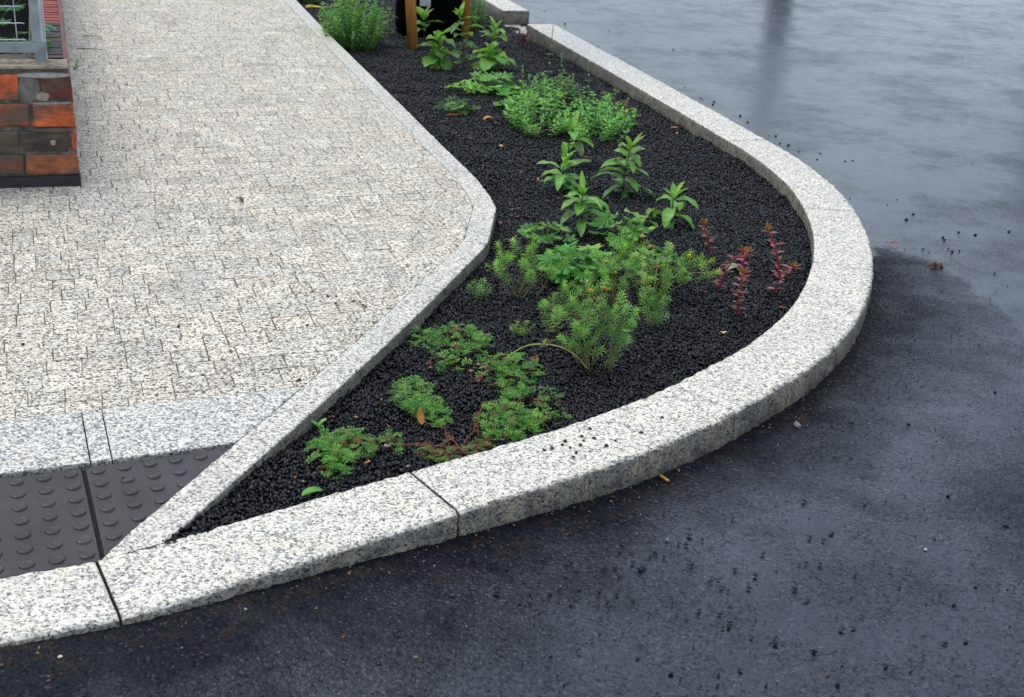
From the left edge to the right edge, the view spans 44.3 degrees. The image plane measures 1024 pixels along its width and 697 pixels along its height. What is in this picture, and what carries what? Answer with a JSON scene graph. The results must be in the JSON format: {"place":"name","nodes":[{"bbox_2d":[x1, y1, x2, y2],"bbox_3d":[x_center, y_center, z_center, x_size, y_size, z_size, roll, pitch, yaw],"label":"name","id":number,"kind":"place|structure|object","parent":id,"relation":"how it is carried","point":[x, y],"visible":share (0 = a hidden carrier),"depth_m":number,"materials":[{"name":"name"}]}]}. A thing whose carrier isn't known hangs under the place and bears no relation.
{"place":"outdoors","nodes":[
{"label":"outdoors","id":0,"kind":"place"},
{"bbox_2d":[0,7,28,53],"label":"garden soil","id":1,"kind":"structure","parent":0,"point":[7,30],"depth_m":6.79,"materials":[{"name":"black soil"}]},
{"bbox_2d":[0,0,45,41],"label":"garden plant","id":2,"kind":"object","parent":1,"relation":"on","point":[6,16],"visible":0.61,"depth_m":5.52,"materials":[{"name":"green plant"}]},
{"bbox_2d":[30,25,54,33],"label":"overhanging shoot","id":3,"kind":"object","parent":2,"relation":"attached to","point":[46,26],"visible":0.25,"depth_m":5.66,"materials":[{"name":"green plant"}]},
{"bbox_2d":[0,0,473,420],"bbox_3d":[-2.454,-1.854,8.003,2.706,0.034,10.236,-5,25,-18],"label":"pavement","id":4,"kind":"structure","parent":0,"point":[333,334],"depth_m":5.13,"materials":[{"name":"stone"}]},
{"bbox_2d":[0,0,80,187],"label":"brick wall","id":5,"kind":"structure","parent":4,"relation":"on","point":[38,146],"depth_m":5.29,"materials":[{"name":"orange brick"}]},
{"bbox_2d":[0,0,47,61],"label":"fence","id":6,"kind":"object","parent":5,"relation":"on","point":[37,45],"visible":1,"depth_m":5.22,"materials":[{"name":"metal"}]},
{"bbox_2d":[162,0,811,543],"bbox_3d":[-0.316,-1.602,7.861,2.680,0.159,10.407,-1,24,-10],"label":"gravel","id":7,"kind":"structure","parent":0,"point":[732,232],"depth_m":4.85,"materials":[{"name":"black gravel"}]},
{"bbox_2d":[102,408,309,559],"bbox_3d":[-0.762,0.378,3.233,0.102,0.102,0.852,11,25,16],"label":"edging stone","id":8,"kind":"object","parent":7,"relation":"on","point":[213,484],"visible":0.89,"depth_m":3.21,"materials":[{"name":"stone"}]},
{"bbox_2d":[285,0,330,36],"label":"edging stone","id":9,"kind":"object","parent":7,"relation":"on","point":[312,23],"visible":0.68,"depth_m":9.58,"materials":[{"name":"stone"}]},
{"bbox_2d":[297,0,320,3],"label":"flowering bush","id":10,"kind":"object","parent":7,"relation":"on","point":[309,1],"visible":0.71,"depth_m":11.00,"materials":[{"name":"green plant"}]},
{"bbox_2d":[302,486,321,495],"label":"fallen leaf","id":11,"kind":"object","parent":7,"relation":"on","point":[308,490],"visible":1,"depth_m":3.18,"materials":[{"name":"green plant"}]},
{"bbox_2d":[311,418,325,428],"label":"seedling","id":12,"kind":"object","parent":7,"relation":"on","point":[319,423],"visible":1,"depth_m":3.59,"materials":[{"name":"green plant"}]},
{"bbox_2d":[305,425,378,477],"bbox_3d":[-0.463,0.268,3.405,0.208,0.076,0.287,3,24,0],"label":"cranesbill","id":13,"kind":"object","parent":7,"relation":"on","point":[343,450],"visible":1,"depth_m":3.40,"materials":[{"name":"green plant"}]},
{"bbox_2d":[319,0,392,50],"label":"flowering bush","id":14,"kind":"object","parent":7,"relation":"on","point":[352,33],"visible":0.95,"depth_m":9.04,"materials":[{"name":"green plant"}]},
{"bbox_2d":[279,284,443,429],"bbox_3d":[-0.456,0.024,4.090,0.107,0.110,1.102,10,25,15],"label":"edging stone","id":15,"kind":"object","parent":7,"relation":"on","point":[315,397],"visible":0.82,"depth_m":3.98,"materials":[{"name":"stone"}]},
{"bbox_2d":[382,6,394,34],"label":"leafy perennial","id":16,"kind":"object","parent":7,"relation":"on","point":[387,29],"visible":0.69,"depth_m":9.72,"materials":[{"name":"green plant"}]},
{"bbox_2d":[367,428,417,451],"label":"cranesbill","id":17,"kind":"object","parent":7,"relation":"on","point":[386,443],"visible":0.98,"depth_m":3.47,"materials":[{"name":"green plant"}]},
{"bbox_2d":[319,37,469,172],"bbox_3d":[-0.789,-1.458,7.468,0.104,0.150,3.487,-5,25,-18],"label":"edging stone","id":18,"kind":"object","parent":7,"relation":"on","point":[432,145],"visible":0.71,"depth_m":7.01,"materials":[{"name":"stone"}]},
{"bbox_2d":[405,0,417,48],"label":"tree stake","id":19,"kind":"object","parent":7,"relation":"on","point":[411,24],"visible":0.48,"depth_m":9.19,"materials":[{"name":"brown wood"}]},
{"bbox_2d":[386,374,438,416],"bbox_3d":[-0.295,0.130,3.775,0.171,0.065,0.269,3,24,0],"label":"cranesbill","id":20,"kind":"object","parent":7,"relation":"on","point":[414,400],"visible":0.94,"depth_m":3.75,"materials":[{"name":"green plant"}]},
{"bbox_2d":[417,408,424,423],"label":"dry leaf","id":21,"kind":"object","parent":7,"relation":"on","point":[420,418],"visible":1,"depth_m":3.66,"materials":[{"name":"orange plant"}]},
{"bbox_2d":[417,3,435,43],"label":"leafy perennial","id":22,"kind":"object","parent":7,"relation":"on","point":[424,24],"visible":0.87,"depth_m":9.37,"materials":[{"name":"green plant"}]},
{"bbox_2d":[395,0,461,38],"bbox_3d":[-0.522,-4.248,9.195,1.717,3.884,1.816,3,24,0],"label":"tree watering bag","id":23,"kind":"object","parent":7,"relation":"on","point":[440,9],"visible":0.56,"depth_m":9.68,"materials":[{"name":"black plastic"}]},
{"bbox_2d":[408,26,457,71],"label":"leafy perennial","id":24,"kind":"object","parent":7,"relation":"on","point":[425,62],"visible":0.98,"depth_m":8.50,"materials":[{"name":"green plant"}]},
{"bbox_2d":[417,395,456,445],"bbox_3d":[-0.206,0.207,3.616,0.112,0.059,0.312,-4,25,-15],"label":"cranesbill","id":25,"kind":"object","parent":7,"relation":"on","point":[441,410],"visible":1,"depth_m":3.67,"materials":[{"name":"green plant"}]},
{"bbox_2d":[419,241,485,298],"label":"edging stone","id":26,"kind":"object","parent":7,"relation":"on","point":[450,272],"visible":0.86,"depth_m":4.77,"materials":[{"name":"stone"}]},
{"bbox_2d":[406,321,499,372],"bbox_3d":[-0.192,-0.021,4.144,0.290,0.070,0.356,-10,27,-27],"label":"cranesbill","id":27,"kind":"object","parent":7,"relation":"on","point":[465,347],"visible":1,"depth_m":4.16,"materials":[{"name":"green plant"}]},
{"bbox_2d":[415,419,493,463],"bbox_3d":[-0.135,0.270,3.514,0.174,0.040,0.300,23,30,37],"label":"cranesbill","id":28,"kind":"object","parent":7,"relation":"on","point":[459,449],"visible":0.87,"depth_m":3.47,"materials":[{"name":"green plant"}]},
{"bbox_2d":[432,96,479,117],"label":"lobed leaf plant","id":29,"kind":"object","parent":7,"relation":"on","point":[464,111],"visible":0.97,"depth_m":7.30,"materials":[{"name":"green plant"}]},
{"bbox_2d":[444,5,473,57],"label":"leafy perennial","id":30,"kind":"object","parent":7,"relation":"on","point":[460,12],"visible":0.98,"depth_m":8.88,"materials":[{"name":"green plant"}]},
{"bbox_2d":[445,77,480,91],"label":"lobed leaf plant","id":31,"kind":"object","parent":7,"relation":"on","point":[469,86],"visible":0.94,"depth_m":7.86,"materials":[{"name":"green plant"}]},
{"bbox_2d":[452,36,478,65],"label":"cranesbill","id":32,"kind":"object","parent":7,"relation":"on","point":[467,49],"visible":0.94,"depth_m":8.92,"materials":[{"name":"green plant"}]},
{"bbox_2d":[462,0,469,36],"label":"tree stake","id":33,"kind":"object","parent":7,"relation":"on","point":[466,5],"visible":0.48,"depth_m":9.78,"materials":[{"name":"brown wood"}]},
{"bbox_2d":[448,170,495,255],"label":"edging stone","id":34,"kind":"object","parent":7,"relation":"on","point":[481,225],"visible":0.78,"depth_m":5.41,"materials":[{"name":"stone"}]},
{"bbox_2d":[470,0,488,29],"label":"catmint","id":35,"kind":"object","parent":7,"relation":"on","point":[479,13],"visible":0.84,"depth_m":10.25,"materials":[{"name":"green plant"}]},
{"bbox_2d":[468,276,495,298],"bbox_3d":[-0.108,-0.219,4.609,0.123,0.094,0.064,3,24,0],"label":"feathery spurge","id":36,"kind":"object","parent":7,"relation":"on","point":[477,291],"visible":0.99,"depth_m":4.61,"materials":[{"name":"green plant"}]},
{"bbox_2d":[459,70,517,93],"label":"lobed leaf plant","id":37,"kind":"object","parent":7,"relation":"on","point":[503,84],"visible":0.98,"depth_m":7.90,"materials":[{"name":"green plant"}]},
{"bbox_2d":[469,39,512,72],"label":"leafy perennial","id":38,"kind":"object","parent":7,"relation":"on","point":[493,56],"visible":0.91,"depth_m":8.56,"materials":[{"name":"green plant"}]},
{"bbox_2d":[487,19,508,41],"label":"leafy perennial","id":39,"kind":"object","parent":7,"relation":"on","point":[496,24],"visible":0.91,"depth_m":9.29,"materials":[{"name":"green plant"}]},
{"bbox_2d":[473,352,542,408],"bbox_3d":[-0.013,0.087,3.916,0.230,0.068,0.393,3,24,0],"label":"cranesbill","id":40,"kind":"object","parent":7,"relation":"on","point":[511,361],"visible":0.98,"depth_m":3.98,"materials":[{"name":"green plant"}]},
{"bbox_2d":[474,381,551,442],"bbox_3d":[0.011,0.181,3.689,0.241,0.078,0.347,13,25,21],"label":"cranesbill","id":41,"kind":"object","parent":7,"relation":"on","point":[513,429],"visible":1,"depth_m":3.65,"materials":[{"name":"green plant"}]},
{"bbox_2d":[492,88,548,110],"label":"lobed leaf plant","id":42,"kind":"object","parent":7,"relation":"on","point":[512,92],"visible":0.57,"depth_m":7.53,"materials":[{"name":"green plant"}]},
{"bbox_2d":[484,227,563,297],"bbox_3d":[0.046,-0.293,4.592,0.277,0.261,0.184,13,25,21],"label":"feathery spurge","id":43,"kind":"object","parent":7,"relation":"on","point":[513,258],"visible":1,"depth_m":4.59,"materials":[{"name":"green plant"}]},
{"bbox_2d":[511,319,536,335],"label":"feathery spurge","id":44,"kind":"object","parent":7,"relation":"on","point":[522,328],"visible":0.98,"depth_m":4.31,"materials":[{"name":"green plant"}]},
{"bbox_2d":[516,28,531,45],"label":"purple seedling","id":45,"kind":"object","parent":7,"relation":"on","point":[518,40],"visible":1,"depth_m":9.61,"materials":[{"name":"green plant"}]},
{"bbox_2d":[500,82,575,138],"bbox_3d":[0.147,-1.365,7.111,0.435,0.251,0.702,3,24,0],"label":"catmint","id":46,"kind":"object","parent":7,"relation":"on","point":[541,121],"visible":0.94,"depth_m":7.07,"materials":[{"name":"green plant"}]},
{"bbox_2d":[514,216,577,242],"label":"lobed leaf plant","id":47,"kind":"object","parent":7,"relation":"on","point":[555,221],"visible":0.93,"depth_m":5.17,"materials":[{"name":"green plant"}]},
{"bbox_2d":[528,384,572,418],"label":"cranesbill","id":48,"kind":"object","parent":7,"relation":"on","point":[550,402],"visible":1,"depth_m":3.75,"materials":[{"name":"green plant"}]},
{"bbox_2d":[517,26,594,106],"bbox_3d":[0.242,-1.740,7.725,0.450,0.462,0.559,-2,24,-12],"label":"catmint","id":49,"kind":"object","parent":7,"relation":"on","point":[571,92],"visible":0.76,"depth_m":7.77,"materials":[{"name":"green plant"}]},
{"bbox_2d":[535,111,591,162],"bbox_3d":[0.326,-1.052,6.391,0.370,0.281,0.215,22,30,37],"label":"leafy perennial","id":50,"kind":"object","parent":7,"relation":"on","point":[575,133],"visible":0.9,"depth_m":6.38,"materials":[{"name":"green plant"}]},
{"bbox_2d":[537,273,591,334],"bbox_3d":[0.174,-0.143,4.317,0.197,0.217,0.108,3,24,0],"label":"feathery spurge","id":51,"kind":"object","parent":7,"relation":"on","point":[545,303],"visible":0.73,"depth_m":4.31,"materials":[{"name":"green plant"}]},
{"bbox_2d":[545,145,591,194],"bbox_3d":[0.260,-0.839,5.937,0.251,0.254,0.230,3,24,0],"label":"leafy perennial","id":52,"kind":"object","parent":7,"relation":"on","point":[561,184],"visible":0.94,"depth_m":5.94,"materials":[{"name":"green plant"}]},
{"bbox_2d":[535,236,618,281],"bbox_3d":[0.257,-0.333,4.834,0.360,0.168,0.342,-14,29,-34],"label":"lobed leaf plant","id":53,"kind":"object","parent":7,"relation":"on","point":[568,248],"visible":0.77,"depth_m":4.77,"materials":[{"name":"green plant"}]},
{"bbox_2d":[547,170,611,230],"bbox_3d":[0.289,-0.619,5.393,0.283,0.275,0.248,3,24,0],"label":"leafy perennial","id":54,"kind":"object","parent":7,"relation":"on","point":[586,216],"visible":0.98,"depth_m":5.38,"materials":[{"name":"green plant"}]},
{"bbox_2d":[549,277,629,373],"bbox_3d":[0.245,-0.080,4.046,0.268,0.321,0.172,3,24,0],"label":"feathery spurge","id":55,"kind":"object","parent":7,"relation":"on","point":[582,334],"visible":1,"depth_m":4.04,"materials":[{"name":"green plant"}]},
{"bbox_2d":[508,336,586,367],"bbox_3d":[0.120,0.004,4.103,0.270,0.093,0.052,6,24,5],"label":"arching stem","id":56,"kind":"object","parent":55,"relation":"attached to","point":[578,358],"visible":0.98,"depth_m":4.09,"materials":[{"name":"green plant"}]},
{"bbox_2d":[560,93,636,142],"bbox_3d":[0.484,-1.298,7.031,0.438,0.228,0.653,3,24,0],"label":"catmint","id":57,"kind":"object","parent":7,"relation":"on","point":[587,133],"visible":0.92,"depth_m":7.02,"materials":[{"name":"green plant"}]},
{"bbox_2d":[593,295,640,374],"bbox_3d":[0.339,-0.040,4.038,0.167,0.263,0.119,3,24,0],"label":"feathery spurge","id":58,"kind":"object","parent":7,"relation":"on","point":[623,309],"visible":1,"depth_m":4.03,"materials":[{"name":"green plant"}]},
{"bbox_2d":[568,230,666,305],"bbox_3d":[0.383,-0.284,4.569,0.362,0.299,0.175,-4,25,-17],"label":"feathery spurge","id":59,"kind":"object","parent":7,"relation":"on","point":[602,272],"visible":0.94,"depth_m":4.56,"materials":[{"name":"green plant"}]},
{"bbox_2d":[596,91,641,127],"bbox_3d":[0.639,-1.453,7.573,0.298,0.098,0.867,3,24,0],"label":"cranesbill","id":60,"kind":"object","parent":7,"relation":"on","point":[625,112],"visible":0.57,"depth_m":7.51,"materials":[{"name":"green plant"}]},
{"bbox_2d":[581,210,658,248],"bbox_3d":[0.468,-0.498,5.255,0.290,0.160,0.331,16,26,26],"label":"lobed leaf plant","id":61,"kind":"object","parent":7,"relation":"on","point":[605,228],"visible":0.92,"depth_m":5.20,"materials":[{"name":"green plant"}]},
{"bbox_2d":[611,290,641,321],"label":"leaning stem","id":62,"kind":"object","parent":7,"relation":"on","point":[630,304],"visible":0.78,"depth_m":4.58,"materials":[{"name":"green plant"}]},
{"bbox_2d":[604,132,655,197],"bbox_3d":[0.559,-0.844,5.916,0.261,0.336,0.262,3,24,0],"label":"leafy perennial","id":63,"kind":"object","parent":7,"relation":"on","point":[631,161],"visible":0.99,"depth_m":5.91,"materials":[{"name":"green plant"}]},
{"bbox_2d":[526,24,764,153],"bbox_3d":[0.758,-1.776,8.425,0.255,0.171,3.598,-4,25,-17],"label":"kerb stone","id":64,"kind":"object","parent":7,"relation":"on","point":[696,118],"visible":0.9,"depth_m":8.00,"materials":[{"name":"stone"}]},
{"bbox_2d":[633,210,659,223],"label":"leafy perennial","id":65,"kind":"object","parent":7,"relation":"on","point":[647,218],"visible":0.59,"depth_m":5.53,"materials":[{"name":"green plant"}]},
{"bbox_2d":[639,276,671,327],"bbox_3d":[0.489,-0.149,4.413,0.151,0.186,0.115,13,26,21],"label":"feathery spurge","id":66,"kind":"object","parent":7,"relation":"on","point":[654,311],"visible":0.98,"depth_m":4.42,"materials":[{"name":"green plant"}]},
{"bbox_2d":[621,246,691,284],"bbox_3d":[0.556,-0.322,4.875,0.292,0.148,0.298,3,24,0],"label":"lobed leaf plant","id":67,"kind":"object","parent":7,"relation":"on","point":[667,254],"visible":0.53,"depth_m":4.86,"materials":[{"name":"green plant"}]},
{"bbox_2d":[637,241,711,300],"bbox_3d":[0.602,-0.284,4.674,0.285,0.240,0.148,3,24,0],"label":"feathery spurge","id":68,"kind":"object","parent":7,"relation":"on","point":[678,276],"visible":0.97,"depth_m":4.66,"materials":[{"name":"green plant"}]},
{"bbox_2d":[657,182,695,230],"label":"leafy perennial","id":69,"kind":"object","parent":7,"relation":"on","point":[679,222],"visible":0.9,"depth_m":5.52,"materials":[{"name":"green plant"}]},
{"bbox_2d":[697,218,715,252],"bbox_3d":[0.802,-0.458,5.194,0.086,0.175,0.075,3,24,0],"label":"red stonecrop","id":70,"kind":"object","parent":7,"relation":"on","point":[703,221],"visible":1,"depth_m":5.18,"materials":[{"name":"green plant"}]},
{"bbox_2d":[689,267,724,275],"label":"long shoot","id":71,"kind":"object","parent":7,"relation":"on","point":[713,273],"visible":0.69,"depth_m":4.95,"materials":[{"name":"green plant"}]},
{"bbox_2d":[712,244,753,290],"bbox_3d":[0.886,-0.338,4.884,0.120,0.214,0.336,15,26,25],"label":"red stonecrop","id":72,"kind":"object","parent":7,"relation":"on","point":[746,248],"visible":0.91,"depth_m":4.79,"materials":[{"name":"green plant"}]},
{"bbox_2d":[729,266,749,315],"bbox_3d":[0.821,-0.199,4.551,0.076,0.211,0.062,3,24,0],"label":"red stonecrop","id":73,"kind":"object","parent":7,"relation":"on","point":[743,271],"visible":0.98,"depth_m":4.54,"materials":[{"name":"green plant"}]},
{"bbox_2d":[763,221,798,296],"bbox_3d":[1.036,-0.370,4.854,0.116,0.312,0.335,13,25,20],"label":"red stonecrop","id":74,"kind":"object","parent":7,"relation":"on","point":[793,264],"visible":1,"depth_m":4.77,"materials":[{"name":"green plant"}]},
{"bbox_2d":[0,0,1023,696],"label":"road","id":75,"kind":"structure","parent":0,"point":[912,110],"depth_m":3.35,"materials":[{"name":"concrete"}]},
{"bbox_2d":[0,562,119,647],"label":"kerb stone","id":76,"kind":"object","parent":75,"relation":"on","point":[56,603],"visible":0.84,"depth_m":2.69,"materials":[{"name":"stone"}]},
{"bbox_2d":[82,370,364,595],"bbox_3d":[-2.297,0.453,2.789,4.319,0.001,1.189,-7,26,-22],"label":"footing","id":77,"kind":"object","parent":75,"relation":"on","point":[93,517],"visible":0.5,"depth_m":3.08,"materials":[{"name":"concrete"}]},
{"bbox_2d":[0,412,89,478],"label":"paving slab","id":78,"kind":"structure","parent":77,"relation":"on","point":[42,444],"depth_m":3.32,"materials":[{"name":"stone"}]},
{"bbox_2d":[0,468,100,578],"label":"tactile plate","id":79,"kind":"object","parent":77,"relation":"on","point":[46,522],"visible":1,"depth_m":2.99,"materials":[{"name":"concrete"}]},
{"bbox_2d":[82,409,111,466],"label":"paving slab","id":80,"kind":"structure","parent":77,"relation":"on","point":[97,441],"depth_m":3.37,"materials":[{"name":"stone"}]},
{"bbox_2d":[85,448,230,556],"bbox_3d":[-0.834,0.392,3.135,0.395,0.048,0.453,-7,26,-22],"label":"tactile plate","id":81,"kind":"object","parent":77,"relation":"on","point":[143,491],"visible":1,"depth_m":3.17,"materials":[{"name":"concrete"}]},
{"bbox_2d":[102,387,301,463],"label":"paving slab","id":82,"kind":"structure","parent":77,"relation":"on","point":[155,430],"depth_m":3.48,"materials":[{"name":"stone"}]},
{"bbox_2d":[98,473,457,624],"bbox_3d":[-0.549,0.503,3.004,0.849,0.124,0.253,-13,29,-33],"label":"kerb stone","id":83,"kind":"object","parent":75,"relation":"on","point":[405,512],"visible":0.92,"depth_m":2.95,"materials":[{"name":"stone"}]},
{"bbox_2d":[470,0,528,24],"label":"kerb stone","id":84,"kind":"object","parent":75,"relation":"on","point":[509,12],"visible":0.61,"depth_m":10.58,"materials":[{"name":"stone"}]},
{"bbox_2d":[0,236,1022,696],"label":"grit","id":85,"kind":"object","parent":75,"relation":"on","point":[620,504],"visible":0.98,"depth_m":3.29,"materials":[{"name":"grey gravel"}]},
{"bbox_2d":[503,25,526,38],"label":"inlet sill","id":86,"kind":"structure","parent":75,"relation":"on","point":[523,29],"depth_m":10.38,"materials":[{"name":"concrete"}]},
{"bbox_2d":[411,385,734,536],"bbox_3d":[0.203,0.328,3.534,1.027,0.149,0.274,-15,30,-36],"label":"kerb stone","id":87,"kind":"object","parent":75,"relation":"on","point":[504,484],"visible":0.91,"depth_m":3.44,"materials":[{"name":"stone"}]},
{"bbox_2d":[674,262,873,439],"bbox_3d":[0.992,-0.010,4.414,0.338,0.152,1.534,16,27,26],"label":"kerb stone","id":88,"kind":"object","parent":75,"relation":"on","point":[801,348],"visible":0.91,"depth_m":4.18,"materials":[{"name":"stone"}]},
{"bbox_2d":[727,140,855,220],"bbox_3d":[1.390,-0.814,6.299,0.300,0.155,1.275,0,24,-8],"label":"kerb stone","id":89,"kind":"object","parent":75,"relation":"on","point":[799,184],"visible":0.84,"depth_m":6.23,"materials":[{"name":"stone"}]},
{"bbox_2d":[794,421,800,426],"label":"stone","id":90,"kind":"object","parent":75,"relation":"on","point":[797,424],"visible":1,"depth_m":3.88,"materials":[{"name":"grey stone"}]},
{"bbox_2d":[802,208,873,271],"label":"kerb stone","id":91,"kind":"object","parent":75,"relation":"on","point":[837,237],"visible":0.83,"depth_m":5.33,"materials":[{"name":"stone"}]},
{"bbox_2d":[928,261,943,268],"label":"leaf clump","id":92,"kind":"object","parent":75,"relation":"on","point":[935,264],"visible":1,"depth_m":5.35,"materials":[{"name":"brown plant"}]}
]}

